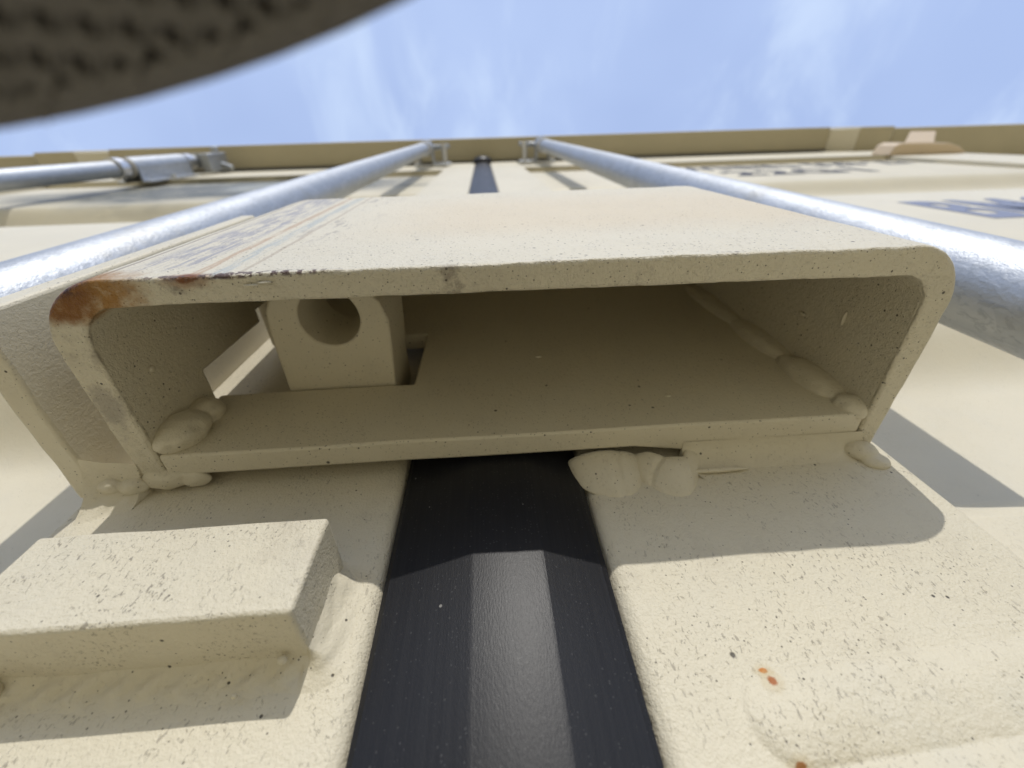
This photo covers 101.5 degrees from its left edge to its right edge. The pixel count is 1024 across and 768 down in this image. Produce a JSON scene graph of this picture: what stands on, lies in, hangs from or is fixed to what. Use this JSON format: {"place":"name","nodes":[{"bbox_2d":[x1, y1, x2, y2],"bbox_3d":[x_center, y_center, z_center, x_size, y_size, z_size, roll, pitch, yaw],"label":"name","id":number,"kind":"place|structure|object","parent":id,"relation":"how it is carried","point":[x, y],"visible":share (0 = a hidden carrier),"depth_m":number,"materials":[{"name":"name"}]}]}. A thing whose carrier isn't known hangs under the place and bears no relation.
{"place":"outdoors","nodes":[
{"label":"outdoors","id":0,"kind":"place"},
{"bbox_2d":[0,0,406,128],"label":"cap","id":1,"kind":"object","parent":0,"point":[60,59],"visible":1,"depth_m":0.02,"materials":[{"name":"black fabric"}]},
{"bbox_2d":[0,0,1023,155],"label":"sky","id":2,"kind":"structure","parent":0,"point":[413,69],"materials":[{"name":"blue"}]},
{"label":"ground","id":3,"kind":"structure","parent":0,"visible":0},
{"bbox_2d":[0,155,38,167],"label":"shipping container","id":4,"kind":"object","parent":3,"relation":"on","point":[17,161],"visible":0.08,"depth_m":1.25,"materials":[{"name":"beige metal"}]},
{"bbox_2d":[33,126,1023,172],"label":"shipping container","id":5,"kind":"object","parent":3,"relation":"on","point":[306,156],"visible":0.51,"depth_m":1.31,"materials":[{"name":"beige metal"}]},
{"bbox_2d":[0,163,474,767],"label":"container door","id":6,"kind":"structure","parent":5,"relation":"attached to","point":[358,505],"depth_m":0.10,"materials":[{"name":"beige paint"}]},
{"bbox_2d":[0,146,233,191],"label":"locking bar","id":7,"kind":"object","parent":6,"relation":"attached to","point":[150,168],"visible":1,"depth_m":0.93,"materials":[{"name":"metal"}]},
{"bbox_2d":[0,519,363,721],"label":"steel block","id":8,"kind":"structure","parent":6,"relation":"attached to","point":[115,623],"depth_m":0.07,"materials":[{"name":"beige paint"}]},
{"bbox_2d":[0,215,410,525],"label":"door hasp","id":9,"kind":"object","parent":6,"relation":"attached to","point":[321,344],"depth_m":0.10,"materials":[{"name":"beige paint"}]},
{"bbox_2d":[0,139,451,297],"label":"locking bar","id":10,"kind":"object","parent":6,"relation":"attached to","point":[20,273],"visible":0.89,"depth_m":0.23,"materials":[{"name":"metal"}]},
{"bbox_2d":[346,156,663,767],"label":"door gasket","id":11,"kind":"object","parent":6,"relation":"attached to","point":[500,639],"depth_m":0.07,"materials":[{"name":"black rubber"}]},
{"bbox_2d":[490,151,1023,767],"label":"container door","id":12,"kind":"structure","parent":5,"relation":"attached to","point":[856,613],"depth_m":0.08,"materials":[{"name":"beige paint"}]},
{"bbox_2d":[49,186,955,497],"bbox_3d":[-0.001,-0.027,0.140,0.191,0.130,0.055,-3,-59,-2],"label":"lock box","id":13,"kind":"object","parent":12,"relation":"attached to","point":[707,332],"visible":1,"depth_m":0.11,"materials":[{"name":"beige paint"}]},
{"bbox_2d":[518,136,1023,359],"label":"locking bar","id":14,"kind":"object","parent":12,"relation":"attached to","point":[986,304],"visible":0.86,"depth_m":0.15,"materials":[{"name":"metal"}]},
{"bbox_2d":[872,131,964,155],"bbox_3d":[1.127,-0.651,1.143,0.259,0.155,0.069,-3,-59,-2],"label":"corner bracket","id":15,"kind":"object","parent":5,"relation":"attached to","point":[918,142],"visible":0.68,"depth_m":1.11,"materials":[{"name":"metal"}]},
{"bbox_2d":[889,123,1023,154],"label":"shipping container","id":16,"kind":"object","parent":3,"relation":"on","point":[1005,139],"visible":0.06,"depth_m":1.38,"materials":[{"name":"beige metal"}]}
]}

